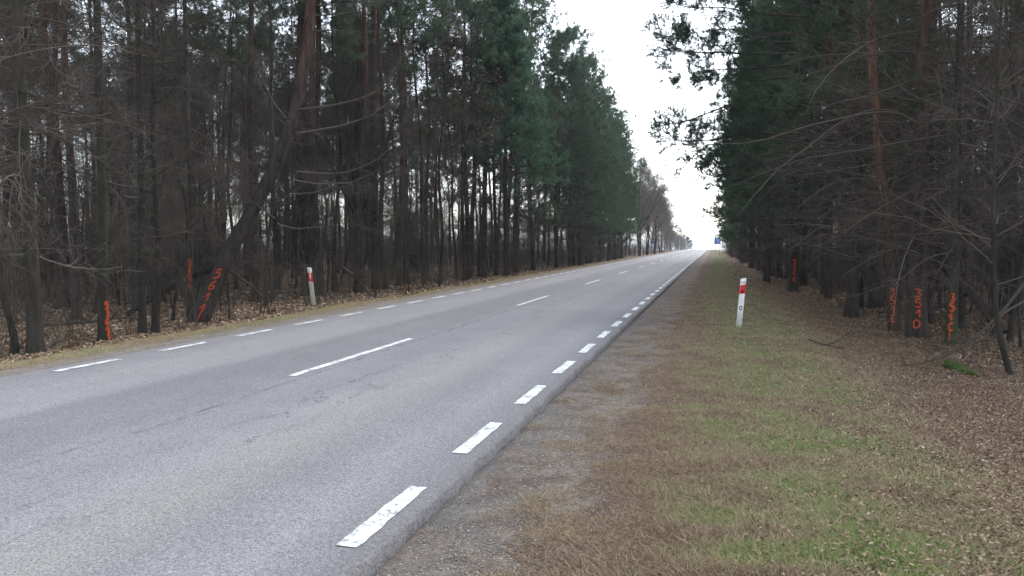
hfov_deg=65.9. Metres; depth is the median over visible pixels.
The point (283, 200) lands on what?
bare tree
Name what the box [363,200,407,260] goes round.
sapling
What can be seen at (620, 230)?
pine tree
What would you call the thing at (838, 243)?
sapling
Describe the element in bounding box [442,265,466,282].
shrub
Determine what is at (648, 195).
bare tree
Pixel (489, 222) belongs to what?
sapling
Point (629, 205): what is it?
pine tree
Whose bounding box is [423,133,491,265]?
sapling
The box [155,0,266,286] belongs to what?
bare tree
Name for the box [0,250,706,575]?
road
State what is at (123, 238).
sapling
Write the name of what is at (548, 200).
pine tree
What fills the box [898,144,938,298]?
sapling
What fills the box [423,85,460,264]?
pine tree
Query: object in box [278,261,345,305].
shrub
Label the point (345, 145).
pine tree
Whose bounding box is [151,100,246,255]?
sapling
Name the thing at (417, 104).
pine tree
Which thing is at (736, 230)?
pine tree
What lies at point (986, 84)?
pine tree
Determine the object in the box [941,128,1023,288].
sapling
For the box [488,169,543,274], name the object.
sapling
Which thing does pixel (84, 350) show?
grass
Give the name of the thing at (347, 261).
shrub
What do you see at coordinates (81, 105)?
pine tree
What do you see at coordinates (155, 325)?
pine tree
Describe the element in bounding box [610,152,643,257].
pine tree
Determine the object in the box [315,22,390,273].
pine tree
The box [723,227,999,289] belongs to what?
undergrowth
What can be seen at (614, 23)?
sky
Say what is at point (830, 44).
pine tree
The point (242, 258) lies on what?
shrub
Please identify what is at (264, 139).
bare tree
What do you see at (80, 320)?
shrub
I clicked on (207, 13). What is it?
pine tree
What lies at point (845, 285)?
shrub
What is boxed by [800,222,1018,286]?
undergrowth
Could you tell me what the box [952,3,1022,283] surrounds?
pine tree
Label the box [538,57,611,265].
pine tree
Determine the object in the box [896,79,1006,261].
sapling
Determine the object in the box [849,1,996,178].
bare tree
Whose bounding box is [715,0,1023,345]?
pine tree
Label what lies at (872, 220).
sapling
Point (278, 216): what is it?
sapling
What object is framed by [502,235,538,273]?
shrub
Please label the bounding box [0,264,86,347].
shrub
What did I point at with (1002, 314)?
fallen branch
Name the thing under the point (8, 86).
bare tree
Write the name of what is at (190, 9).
pine tree
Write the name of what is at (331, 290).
shrub
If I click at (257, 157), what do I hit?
bare tree
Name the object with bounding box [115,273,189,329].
shrub
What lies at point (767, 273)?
pine tree
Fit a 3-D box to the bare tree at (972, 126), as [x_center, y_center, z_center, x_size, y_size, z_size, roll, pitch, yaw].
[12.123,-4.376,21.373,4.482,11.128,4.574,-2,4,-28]
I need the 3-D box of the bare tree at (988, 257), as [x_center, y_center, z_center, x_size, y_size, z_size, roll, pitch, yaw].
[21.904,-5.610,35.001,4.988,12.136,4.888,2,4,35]
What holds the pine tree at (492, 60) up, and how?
on the ground at (572, 390)
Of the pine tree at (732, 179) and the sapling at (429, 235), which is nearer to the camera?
the sapling at (429, 235)
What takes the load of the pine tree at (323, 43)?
on the ground at (572, 390)
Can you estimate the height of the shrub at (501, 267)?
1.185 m
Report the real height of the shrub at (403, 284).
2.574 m
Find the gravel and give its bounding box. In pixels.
[376,295,683,575]
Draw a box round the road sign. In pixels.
[714,238,720,253]
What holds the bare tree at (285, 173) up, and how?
on the ground at (572, 390)
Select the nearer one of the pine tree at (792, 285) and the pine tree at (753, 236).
the pine tree at (792, 285)
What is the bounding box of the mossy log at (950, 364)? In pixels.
[942,360,979,376]
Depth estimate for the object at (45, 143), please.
34.07 m
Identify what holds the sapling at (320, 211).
on the ground at (572, 390)
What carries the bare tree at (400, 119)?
on the ground at (572, 390)
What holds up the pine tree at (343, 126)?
on the ground at (572, 390)
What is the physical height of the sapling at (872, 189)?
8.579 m
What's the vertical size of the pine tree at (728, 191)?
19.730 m
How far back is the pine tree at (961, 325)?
18.58 m
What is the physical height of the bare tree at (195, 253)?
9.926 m
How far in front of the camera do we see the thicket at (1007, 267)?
22.09 m
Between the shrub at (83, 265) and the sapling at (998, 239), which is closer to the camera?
the sapling at (998, 239)
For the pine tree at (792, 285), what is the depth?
33.19 m
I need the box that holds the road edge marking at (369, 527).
[336,251,704,546]
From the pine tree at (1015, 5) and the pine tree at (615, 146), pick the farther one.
the pine tree at (615, 146)
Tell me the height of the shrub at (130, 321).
1.931 m
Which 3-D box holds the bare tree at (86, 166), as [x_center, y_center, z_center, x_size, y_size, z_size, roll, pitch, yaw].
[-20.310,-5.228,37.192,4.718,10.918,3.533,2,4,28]
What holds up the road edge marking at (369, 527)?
on the road
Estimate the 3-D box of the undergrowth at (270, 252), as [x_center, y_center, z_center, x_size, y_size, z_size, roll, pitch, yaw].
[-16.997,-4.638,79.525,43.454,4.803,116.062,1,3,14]
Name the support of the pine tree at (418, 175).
on the ground at (572, 390)
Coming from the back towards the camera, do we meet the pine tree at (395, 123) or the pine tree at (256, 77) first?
the pine tree at (395, 123)
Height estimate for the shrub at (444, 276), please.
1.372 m
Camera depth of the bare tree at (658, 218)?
145.26 m
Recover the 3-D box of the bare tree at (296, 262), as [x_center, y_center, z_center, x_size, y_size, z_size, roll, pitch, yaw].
[-9.973,-5.836,35.572,5.084,12.620,5.188,-1,3,-9]
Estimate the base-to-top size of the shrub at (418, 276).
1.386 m
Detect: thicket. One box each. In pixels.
[0,0,245,316]
[801,0,1023,319]
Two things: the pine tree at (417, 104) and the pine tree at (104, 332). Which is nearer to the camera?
the pine tree at (104, 332)
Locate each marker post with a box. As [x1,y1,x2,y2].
[307,267,315,305]
[736,278,745,326]
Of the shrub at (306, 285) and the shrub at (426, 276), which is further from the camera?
the shrub at (426, 276)
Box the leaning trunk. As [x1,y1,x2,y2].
[894,197,1006,333]
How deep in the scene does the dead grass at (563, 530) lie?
5.42 m
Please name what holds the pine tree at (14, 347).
on the ground at (572, 390)
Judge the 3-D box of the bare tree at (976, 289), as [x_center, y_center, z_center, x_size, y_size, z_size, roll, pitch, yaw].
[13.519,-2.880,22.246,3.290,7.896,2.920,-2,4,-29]
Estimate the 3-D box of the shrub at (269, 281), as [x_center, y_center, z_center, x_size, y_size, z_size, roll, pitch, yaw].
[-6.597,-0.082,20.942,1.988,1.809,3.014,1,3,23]
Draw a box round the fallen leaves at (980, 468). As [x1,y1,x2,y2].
[718,272,1023,575]
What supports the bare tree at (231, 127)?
on the ground at (572, 390)
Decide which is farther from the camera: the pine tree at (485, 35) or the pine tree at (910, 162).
the pine tree at (485, 35)
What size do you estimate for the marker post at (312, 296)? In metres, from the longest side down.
1.546 x 0.138 x 0.119 m
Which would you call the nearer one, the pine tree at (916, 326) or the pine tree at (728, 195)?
the pine tree at (916, 326)
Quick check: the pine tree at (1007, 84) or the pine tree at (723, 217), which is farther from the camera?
the pine tree at (723, 217)
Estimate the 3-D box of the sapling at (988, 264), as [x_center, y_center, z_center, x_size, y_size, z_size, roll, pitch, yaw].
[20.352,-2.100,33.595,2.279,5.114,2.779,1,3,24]
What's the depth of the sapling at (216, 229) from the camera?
22.93 m
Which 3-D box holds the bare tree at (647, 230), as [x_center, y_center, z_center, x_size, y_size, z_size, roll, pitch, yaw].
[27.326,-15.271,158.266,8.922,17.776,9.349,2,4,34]
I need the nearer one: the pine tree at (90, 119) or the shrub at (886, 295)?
the shrub at (886, 295)
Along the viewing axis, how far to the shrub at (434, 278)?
34.86 m
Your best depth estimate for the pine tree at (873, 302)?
24.88 m
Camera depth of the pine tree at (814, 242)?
47.45 m
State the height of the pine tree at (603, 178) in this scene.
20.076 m
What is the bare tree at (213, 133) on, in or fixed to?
on the ground at (572, 390)
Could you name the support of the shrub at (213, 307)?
on the ground at (572, 390)
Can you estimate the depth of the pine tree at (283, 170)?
68.64 m
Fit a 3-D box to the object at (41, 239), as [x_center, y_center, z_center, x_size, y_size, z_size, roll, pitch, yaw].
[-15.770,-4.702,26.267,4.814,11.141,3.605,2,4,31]
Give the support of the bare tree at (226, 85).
on the ground at (572, 390)
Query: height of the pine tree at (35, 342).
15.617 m
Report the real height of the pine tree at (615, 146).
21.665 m
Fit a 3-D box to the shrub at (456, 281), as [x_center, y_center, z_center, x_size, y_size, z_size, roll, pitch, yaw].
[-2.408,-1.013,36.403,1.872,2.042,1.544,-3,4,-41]
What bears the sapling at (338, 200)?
on the ground at (572, 390)
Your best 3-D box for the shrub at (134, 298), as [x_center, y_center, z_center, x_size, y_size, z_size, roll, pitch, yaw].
[-9.764,-0.056,20.166,1.456,2.049,2.272,0,3,5]
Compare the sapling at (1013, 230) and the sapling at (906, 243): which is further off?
the sapling at (906, 243)
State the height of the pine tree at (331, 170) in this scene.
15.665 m
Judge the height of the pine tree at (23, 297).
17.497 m
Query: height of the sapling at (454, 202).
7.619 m
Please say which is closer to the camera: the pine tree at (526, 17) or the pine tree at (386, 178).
the pine tree at (526, 17)
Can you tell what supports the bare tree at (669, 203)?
on the ground at (572, 390)
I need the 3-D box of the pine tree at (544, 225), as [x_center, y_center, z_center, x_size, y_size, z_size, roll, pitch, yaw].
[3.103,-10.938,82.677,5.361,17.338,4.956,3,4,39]
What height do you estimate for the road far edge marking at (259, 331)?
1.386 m
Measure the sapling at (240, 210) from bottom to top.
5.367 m
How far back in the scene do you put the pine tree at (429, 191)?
110.31 m
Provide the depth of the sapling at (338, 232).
46.45 m
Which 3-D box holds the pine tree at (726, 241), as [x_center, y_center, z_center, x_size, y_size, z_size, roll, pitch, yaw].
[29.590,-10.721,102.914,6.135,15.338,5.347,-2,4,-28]
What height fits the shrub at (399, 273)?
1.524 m
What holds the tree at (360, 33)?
on the ground at (572, 390)
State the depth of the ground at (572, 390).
9.03 m
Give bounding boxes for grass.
[0,255,645,375]
[409,264,821,575]
[577,261,1023,575]
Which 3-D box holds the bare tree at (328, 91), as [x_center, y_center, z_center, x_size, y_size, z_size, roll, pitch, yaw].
[-8.290,-5.086,34.997,4.098,11.081,4.618,3,4,44]
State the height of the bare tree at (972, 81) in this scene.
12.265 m
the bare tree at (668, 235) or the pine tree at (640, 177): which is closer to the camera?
the pine tree at (640, 177)
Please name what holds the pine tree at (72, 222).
on the ground at (572, 390)
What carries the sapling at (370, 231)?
on the ground at (572, 390)
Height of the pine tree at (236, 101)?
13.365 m
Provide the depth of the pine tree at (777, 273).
47.38 m
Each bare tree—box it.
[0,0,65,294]
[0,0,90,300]
[0,16,32,139]
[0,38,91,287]
[0,42,28,135]
[3,63,61,160]
[4,0,212,312]
[39,71,107,284]
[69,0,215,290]
[77,0,239,302]
[90,0,260,320]
[132,32,256,302]
[136,0,274,288]
[150,34,264,250]
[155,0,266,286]
[155,105,209,278]
[156,32,239,297]
[162,97,226,200]
[164,52,260,244]
[165,62,261,257]
[184,51,275,304]
[196,37,284,278]
[197,40,265,223]
[204,75,278,209]
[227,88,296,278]
[231,83,298,275]
[231,84,290,188]
[231,131,263,266]
[234,91,293,242]
[236,19,343,287]
[258,154,292,273]
[259,53,355,278]
[261,79,290,270]
[261,153,297,276]
[265,85,291,270]
[266,83,333,220]
[267,52,386,287]
[281,101,350,271]
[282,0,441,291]
[288,126,351,275]
[293,135,354,278]
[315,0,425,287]
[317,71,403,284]
[320,65,419,267]
[365,26,448,205]
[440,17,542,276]
[628,156,651,255]
[628,163,671,247]
[630,155,671,255]
[631,153,668,254]
[633,163,670,254]
[634,172,665,252]
[642,176,671,253]
[644,186,677,252]
[644,189,674,241]
[645,177,675,244]
[654,195,684,252]
[657,207,676,251]
[663,214,679,251]
[672,224,685,249]
[672,227,687,249]
[680,228,688,246]
[834,0,1023,128]
[843,0,1022,285]
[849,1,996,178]
[865,89,948,236]
[869,1,1020,210]
[874,0,1023,335]
[935,53,1022,313]
[985,47,1023,287]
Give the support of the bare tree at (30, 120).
on the ground at (572, 390)
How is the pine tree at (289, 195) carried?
on the ground at (572, 390)
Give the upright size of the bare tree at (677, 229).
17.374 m
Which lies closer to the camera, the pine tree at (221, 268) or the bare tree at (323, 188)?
the pine tree at (221, 268)
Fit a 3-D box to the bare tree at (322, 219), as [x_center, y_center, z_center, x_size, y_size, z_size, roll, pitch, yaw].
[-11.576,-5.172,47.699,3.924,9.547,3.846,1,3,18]
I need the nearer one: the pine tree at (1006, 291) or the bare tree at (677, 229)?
the pine tree at (1006, 291)
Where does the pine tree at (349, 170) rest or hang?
on the ground at (572, 390)
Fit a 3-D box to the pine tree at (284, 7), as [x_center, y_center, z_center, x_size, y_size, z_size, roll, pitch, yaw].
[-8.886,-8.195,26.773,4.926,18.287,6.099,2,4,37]
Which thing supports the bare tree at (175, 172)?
on the ground at (572, 390)
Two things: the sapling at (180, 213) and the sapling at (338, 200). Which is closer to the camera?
the sapling at (180, 213)
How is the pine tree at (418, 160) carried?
on the ground at (572, 390)
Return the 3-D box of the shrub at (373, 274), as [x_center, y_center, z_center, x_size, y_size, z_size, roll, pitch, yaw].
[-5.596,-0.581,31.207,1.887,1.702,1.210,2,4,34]
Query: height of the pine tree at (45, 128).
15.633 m
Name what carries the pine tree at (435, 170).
on the ground at (572, 390)
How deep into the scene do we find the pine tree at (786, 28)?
26.96 m
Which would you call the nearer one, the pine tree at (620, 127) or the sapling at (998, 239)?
the sapling at (998, 239)
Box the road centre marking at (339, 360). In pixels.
[287,250,693,375]
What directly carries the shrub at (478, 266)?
on the ground at (572, 390)
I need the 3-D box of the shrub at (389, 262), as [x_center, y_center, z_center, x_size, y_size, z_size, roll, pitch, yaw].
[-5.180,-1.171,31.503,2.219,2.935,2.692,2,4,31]
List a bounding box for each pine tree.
[0,0,57,295]
[0,0,81,301]
[0,0,83,280]
[0,0,111,294]
[0,0,124,305]
[0,0,125,308]
[0,0,130,320]
[0,0,152,354]
[0,0,193,354]
[0,0,216,341]
[1,2,118,282]
[24,0,237,333]
[26,57,74,268]
[31,0,275,332]
[32,0,151,245]
[43,54,119,269]
[58,51,123,261]
[59,0,203,305]
[74,0,272,317]
[82,0,196,271]
[92,55,127,169]
[105,4,176,266]
[106,54,179,258]
[112,0,228,288]
[120,11,208,279]
[146,8,242,261]
[179,0,295,251]
[180,67,238,262]
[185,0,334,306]
[186,0,450,322]
[189,0,288,285]
[196,0,301,302]
[201,39,244,232]
[210,14,278,224]
[215,0,328,290]
[218,47,279,230]
[221,0,377,295]
[225,42,275,221]
[225,101,275,206]
[247,0,340,275]
[255,0,348,265]
[257,58,287,264]
[262,80,324,248]
[263,90,294,261]
[264,51,324,272]
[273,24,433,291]
[275,0,367,296]
[279,72,334,134]
[289,0,358,275]
[290,0,358,273]
[315,1,424,288]
[315,11,399,271]
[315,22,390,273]
[318,108,343,223]
[320,95,393,241]
[321,0,403,243]
[321,26,385,270]
[322,0,409,293]
[325,57,369,203]
[336,0,468,285]
[347,1,428,241]
[347,108,392,237]
[348,0,415,289]
[353,93,386,262]
[358,0,473,283]
[364,90,429,241]
[365,46,394,268]
[367,0,450,283]
[376,52,421,236]
[388,0,475,280]
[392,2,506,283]
[396,105,439,246]
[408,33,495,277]
[408,95,445,257]
[410,65,480,262]
[410,137,431,225]
[411,154,443,249]
[413,80,446,261]
[418,0,516,280]
[421,0,518,277]
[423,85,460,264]
[429,0,571,275]
[431,0,502,276]
[439,66,501,262]
[441,103,472,266]
[441,128,492,248]
[442,129,468,255]
[447,0,520,277]
[450,93,487,264]
[454,0,536,275]
[467,77,523,267]
[471,0,577,266]
[473,97,497,267]
[487,27,553,272]
[488,71,554,270]
[490,6,574,270]
[501,0,594,270]
[510,152,544,261]
[526,97,561,258]
[531,25,613,267]
[532,130,556,262]
[533,116,572,264]
[536,93,575,248]
[538,35,605,266]
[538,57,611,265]
[546,22,621,264]
[560,81,621,260]
[561,51,626,264]
[564,53,631,263]
[565,71,617,264]
[575,104,625,261]
[583,108,628,261]
[586,86,629,261]
[595,135,631,260]
[597,129,637,259]
[602,94,640,260]
[603,106,647,259]
[604,135,641,258]
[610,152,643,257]
[612,126,648,257]
[616,137,651,257]
[637,0,945,317]
[683,0,811,281]
[689,0,1023,338]
[699,0,847,285]
[702,0,869,291]
[708,100,756,263]
[709,24,766,270]
[709,64,776,267]
[712,70,756,267]
[713,10,781,272]
[713,154,757,264]
[713,203,755,258]
[714,51,786,275]
[714,203,735,255]
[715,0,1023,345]
[715,91,748,258]
[716,4,816,277]
[716,194,747,256]
[721,90,785,270]
[724,0,866,285]
[726,4,845,266]
[734,0,952,299]
[736,17,820,278]
[737,0,896,297]
[738,0,956,308]
[738,0,1023,331]
[744,0,891,293]
[745,0,931,306]
[808,24,851,277]
[828,0,1020,326]
[841,0,946,299]
[858,0,1023,328]
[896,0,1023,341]
[899,10,1008,291]
[936,40,994,257]
[943,0,1023,308]
[943,4,1023,253]
[946,0,1023,271]
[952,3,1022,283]
[956,0,1023,290]
[972,0,1023,277]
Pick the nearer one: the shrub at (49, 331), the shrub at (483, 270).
the shrub at (49, 331)
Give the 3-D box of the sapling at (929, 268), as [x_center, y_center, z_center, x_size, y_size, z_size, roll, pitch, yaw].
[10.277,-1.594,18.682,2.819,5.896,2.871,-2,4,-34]
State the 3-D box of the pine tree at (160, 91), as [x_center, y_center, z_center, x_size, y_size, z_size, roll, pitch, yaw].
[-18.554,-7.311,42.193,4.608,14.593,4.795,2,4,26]
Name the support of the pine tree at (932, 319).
on the ground at (572, 390)
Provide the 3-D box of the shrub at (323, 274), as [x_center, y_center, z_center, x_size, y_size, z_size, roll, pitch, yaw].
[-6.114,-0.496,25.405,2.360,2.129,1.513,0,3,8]
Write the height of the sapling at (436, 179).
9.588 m
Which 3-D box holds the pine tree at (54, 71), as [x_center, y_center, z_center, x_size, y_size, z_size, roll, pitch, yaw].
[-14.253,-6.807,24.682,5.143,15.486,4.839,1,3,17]
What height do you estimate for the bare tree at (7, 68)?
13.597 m
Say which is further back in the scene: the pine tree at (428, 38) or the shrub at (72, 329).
the pine tree at (428, 38)
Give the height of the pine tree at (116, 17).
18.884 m
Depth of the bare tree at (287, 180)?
58.83 m
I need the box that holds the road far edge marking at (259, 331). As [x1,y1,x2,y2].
[54,251,675,370]
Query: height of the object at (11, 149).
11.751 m
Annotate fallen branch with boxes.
[43,296,151,330]
[229,265,274,310]
[341,266,377,299]
[808,320,861,348]
[892,282,1023,374]
[915,296,1023,368]
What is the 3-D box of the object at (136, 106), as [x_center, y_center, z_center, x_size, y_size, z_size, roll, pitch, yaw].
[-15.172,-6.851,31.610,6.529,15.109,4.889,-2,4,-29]
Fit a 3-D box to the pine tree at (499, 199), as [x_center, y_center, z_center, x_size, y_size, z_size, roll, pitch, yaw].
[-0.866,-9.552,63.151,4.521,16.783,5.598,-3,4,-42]
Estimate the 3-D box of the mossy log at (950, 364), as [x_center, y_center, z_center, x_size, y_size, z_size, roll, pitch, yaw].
[7.200,1.329,12.626,0.226,0.235,1.230,0,3,7]
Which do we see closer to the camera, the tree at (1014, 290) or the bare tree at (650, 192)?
the tree at (1014, 290)
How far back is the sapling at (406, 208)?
31.68 m
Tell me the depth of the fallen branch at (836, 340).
13.87 m
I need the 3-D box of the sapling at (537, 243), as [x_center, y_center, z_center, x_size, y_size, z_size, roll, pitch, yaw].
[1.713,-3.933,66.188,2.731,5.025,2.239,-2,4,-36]
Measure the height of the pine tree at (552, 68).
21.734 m
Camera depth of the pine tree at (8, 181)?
28.83 m
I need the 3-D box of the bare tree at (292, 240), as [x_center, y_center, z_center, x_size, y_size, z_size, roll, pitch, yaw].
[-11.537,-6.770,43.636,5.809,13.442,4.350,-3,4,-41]
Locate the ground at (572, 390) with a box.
[0,250,1023,575]
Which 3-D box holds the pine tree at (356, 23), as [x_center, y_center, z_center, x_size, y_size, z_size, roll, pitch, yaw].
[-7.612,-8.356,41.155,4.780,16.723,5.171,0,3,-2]
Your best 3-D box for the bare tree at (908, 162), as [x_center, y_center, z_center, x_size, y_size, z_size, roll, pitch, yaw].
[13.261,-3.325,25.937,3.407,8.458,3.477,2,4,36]
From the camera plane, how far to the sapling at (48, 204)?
36.88 m
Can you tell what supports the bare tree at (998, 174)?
on the ground at (572, 390)
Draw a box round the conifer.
[386,213,420,275]
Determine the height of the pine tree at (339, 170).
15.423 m
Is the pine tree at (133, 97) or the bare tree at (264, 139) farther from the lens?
the bare tree at (264, 139)
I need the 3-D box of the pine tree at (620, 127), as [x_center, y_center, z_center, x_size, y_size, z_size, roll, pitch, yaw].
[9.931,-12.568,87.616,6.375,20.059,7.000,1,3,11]
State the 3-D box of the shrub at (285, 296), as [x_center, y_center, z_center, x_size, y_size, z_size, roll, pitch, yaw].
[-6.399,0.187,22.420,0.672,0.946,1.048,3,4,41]
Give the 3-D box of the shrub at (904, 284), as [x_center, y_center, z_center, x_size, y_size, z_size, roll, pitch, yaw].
[10.097,0.168,19.736,2.904,1.742,1.916,2,4,34]
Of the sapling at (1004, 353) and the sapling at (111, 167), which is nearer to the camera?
the sapling at (1004, 353)
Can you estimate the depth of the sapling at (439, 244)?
35.39 m
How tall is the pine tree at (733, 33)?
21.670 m
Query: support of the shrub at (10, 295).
on the ground at (572, 390)
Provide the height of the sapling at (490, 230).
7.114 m
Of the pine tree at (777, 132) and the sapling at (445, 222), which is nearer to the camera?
the pine tree at (777, 132)
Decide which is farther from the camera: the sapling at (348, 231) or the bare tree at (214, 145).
the sapling at (348, 231)
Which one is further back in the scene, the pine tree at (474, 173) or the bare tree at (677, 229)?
the bare tree at (677, 229)
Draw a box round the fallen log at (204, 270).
[125,263,214,315]
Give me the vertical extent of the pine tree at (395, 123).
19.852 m
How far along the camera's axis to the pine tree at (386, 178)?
83.28 m
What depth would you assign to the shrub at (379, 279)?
27.42 m
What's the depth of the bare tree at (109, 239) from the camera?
21.48 m
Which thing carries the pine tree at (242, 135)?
on the ground at (572, 390)
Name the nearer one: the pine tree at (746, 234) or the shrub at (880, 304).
the shrub at (880, 304)
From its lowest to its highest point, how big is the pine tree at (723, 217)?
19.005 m
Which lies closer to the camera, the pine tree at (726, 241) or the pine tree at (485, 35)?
the pine tree at (485, 35)
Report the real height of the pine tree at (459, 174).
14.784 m
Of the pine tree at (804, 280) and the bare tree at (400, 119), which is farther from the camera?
the bare tree at (400, 119)
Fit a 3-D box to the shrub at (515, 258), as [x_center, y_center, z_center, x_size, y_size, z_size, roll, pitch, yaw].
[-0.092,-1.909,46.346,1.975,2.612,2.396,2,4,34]
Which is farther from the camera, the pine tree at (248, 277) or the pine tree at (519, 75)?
the pine tree at (519, 75)
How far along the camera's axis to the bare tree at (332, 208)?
40.90 m
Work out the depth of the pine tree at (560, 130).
55.62 m
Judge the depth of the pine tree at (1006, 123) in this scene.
34.11 m
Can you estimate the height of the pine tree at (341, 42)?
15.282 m
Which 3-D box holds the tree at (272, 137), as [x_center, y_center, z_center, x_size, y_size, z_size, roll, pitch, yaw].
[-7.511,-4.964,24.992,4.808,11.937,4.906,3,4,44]
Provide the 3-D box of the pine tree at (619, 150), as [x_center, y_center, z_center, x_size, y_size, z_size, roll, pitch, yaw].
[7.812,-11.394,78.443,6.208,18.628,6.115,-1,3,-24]
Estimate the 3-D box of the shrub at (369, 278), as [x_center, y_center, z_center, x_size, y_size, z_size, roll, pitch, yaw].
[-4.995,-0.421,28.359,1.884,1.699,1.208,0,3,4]
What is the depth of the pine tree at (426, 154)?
90.81 m
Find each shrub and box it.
[0,234,42,355]
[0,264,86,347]
[19,299,82,351]
[40,250,110,334]
[43,287,108,345]
[45,217,122,295]
[68,223,127,296]
[77,258,165,321]
[79,249,167,335]
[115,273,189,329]
[149,266,259,326]
[176,251,260,315]
[196,263,256,319]
[199,286,230,324]
[203,253,292,314]
[228,257,284,313]
[232,234,264,278]
[245,231,324,314]
[265,232,330,306]
[270,284,304,308]
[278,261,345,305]
[288,243,350,302]
[291,263,321,304]
[293,216,373,298]
[313,236,362,301]
[315,279,342,301]
[336,261,402,298]
[346,227,401,290]
[350,262,392,297]
[354,255,387,292]
[365,225,420,290]
[379,260,429,291]
[380,231,430,294]
[399,234,454,289]
[399,264,433,289]
[399,265,445,289]
[423,266,443,287]
[435,265,454,286]
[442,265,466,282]
[445,247,470,285]
[450,252,494,280]
[453,250,475,281]
[474,261,491,278]
[476,245,501,277]
[490,260,512,275]
[499,238,533,274]
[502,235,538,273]
[539,251,559,269]
[561,249,581,264]
[582,235,591,264]
[593,249,602,262]
[817,244,847,290]
[818,268,846,298]
[818,268,868,302]
[856,267,971,323]
[857,263,946,313]
[861,262,903,314]
[930,292,984,323]
[963,288,1023,344]
[970,244,1017,313]
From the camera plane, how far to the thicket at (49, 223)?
28.88 m
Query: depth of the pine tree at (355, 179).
60.34 m
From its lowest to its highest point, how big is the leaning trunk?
3.288 m
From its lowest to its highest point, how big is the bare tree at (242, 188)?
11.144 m
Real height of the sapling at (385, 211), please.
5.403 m
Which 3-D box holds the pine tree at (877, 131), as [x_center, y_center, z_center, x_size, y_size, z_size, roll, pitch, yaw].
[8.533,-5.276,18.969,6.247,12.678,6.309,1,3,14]
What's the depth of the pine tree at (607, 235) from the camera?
85.98 m
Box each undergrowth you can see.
[0,183,575,320]
[343,229,669,271]
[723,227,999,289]
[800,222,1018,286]
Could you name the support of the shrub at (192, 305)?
on the ground at (572, 390)
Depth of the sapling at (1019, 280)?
15.27 m
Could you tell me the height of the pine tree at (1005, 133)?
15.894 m
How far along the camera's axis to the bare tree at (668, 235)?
182.33 m
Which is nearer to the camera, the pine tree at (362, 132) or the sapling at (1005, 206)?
the sapling at (1005, 206)
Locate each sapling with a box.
[33,174,78,245]
[44,117,168,306]
[45,83,185,295]
[51,83,164,305]
[60,79,197,323]
[85,114,126,254]
[122,143,206,307]
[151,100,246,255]
[167,124,278,317]
[183,155,255,311]
[193,178,261,308]
[237,168,286,264]
[244,159,299,271]
[259,170,290,251]
[268,145,357,295]
[277,135,378,291]
[278,161,341,251]
[283,198,328,283]
[294,178,343,245]
[320,192,352,266]
[329,198,369,262]
[340,165,415,294]
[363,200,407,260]
[364,173,390,271]
[370,111,444,290]
[384,202,394,259]
[386,94,476,286]
[392,153,450,281]
[410,143,475,271]
[410,200,448,259]
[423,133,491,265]
[428,182,456,264]
[436,195,459,262]
[438,189,487,278]
[461,171,502,268]
[471,175,514,271]
[473,216,494,260]
[475,207,503,271]
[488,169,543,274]
[512,190,539,267]
[520,192,544,255]
[521,235,543,257]
[528,186,545,262]
[541,183,584,266]
[541,201,573,250]
[560,211,587,249]
[807,221,848,285]
[833,146,937,259]
[837,70,943,302]
[849,0,1023,374]
[864,140,909,297]
[878,97,1023,276]
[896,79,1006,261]
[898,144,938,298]
[900,0,1023,347]
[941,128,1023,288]
[962,149,1023,308]
[975,180,1003,290]
[978,120,1021,305]
[997,191,1023,260]
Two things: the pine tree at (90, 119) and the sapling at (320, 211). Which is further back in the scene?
the pine tree at (90, 119)
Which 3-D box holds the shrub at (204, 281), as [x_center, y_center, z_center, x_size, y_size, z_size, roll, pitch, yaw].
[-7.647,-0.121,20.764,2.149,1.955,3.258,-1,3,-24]
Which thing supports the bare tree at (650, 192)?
on the ground at (572, 390)
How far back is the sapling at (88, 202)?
23.91 m
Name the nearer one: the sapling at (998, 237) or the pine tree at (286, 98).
the sapling at (998, 237)
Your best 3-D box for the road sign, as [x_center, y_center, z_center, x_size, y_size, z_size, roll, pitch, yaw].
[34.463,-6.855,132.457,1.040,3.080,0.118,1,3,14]
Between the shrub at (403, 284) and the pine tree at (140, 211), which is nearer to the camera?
the pine tree at (140, 211)
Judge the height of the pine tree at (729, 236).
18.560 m
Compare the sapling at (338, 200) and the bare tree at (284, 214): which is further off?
the bare tree at (284, 214)
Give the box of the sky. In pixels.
[0,0,1023,250]
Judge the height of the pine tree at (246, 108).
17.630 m
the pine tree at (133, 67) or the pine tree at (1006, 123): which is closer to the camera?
the pine tree at (1006, 123)
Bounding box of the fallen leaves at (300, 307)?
[0,261,584,364]
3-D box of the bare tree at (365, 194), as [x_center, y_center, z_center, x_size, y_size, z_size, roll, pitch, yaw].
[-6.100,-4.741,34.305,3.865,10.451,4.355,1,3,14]
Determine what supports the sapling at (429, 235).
on the ground at (572, 390)
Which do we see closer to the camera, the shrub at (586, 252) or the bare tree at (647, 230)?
the shrub at (586, 252)
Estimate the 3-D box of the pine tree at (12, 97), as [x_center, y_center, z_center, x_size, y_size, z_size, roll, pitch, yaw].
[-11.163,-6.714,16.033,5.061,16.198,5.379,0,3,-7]
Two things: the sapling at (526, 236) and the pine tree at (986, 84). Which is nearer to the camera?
the pine tree at (986, 84)
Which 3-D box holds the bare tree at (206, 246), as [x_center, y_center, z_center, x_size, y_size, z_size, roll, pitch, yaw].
[-8.580,-2.924,21.590,3.392,8.140,3.011,-1,3,-16]
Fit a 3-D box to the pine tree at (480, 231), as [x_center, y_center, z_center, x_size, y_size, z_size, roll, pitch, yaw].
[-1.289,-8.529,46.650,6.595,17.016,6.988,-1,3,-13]

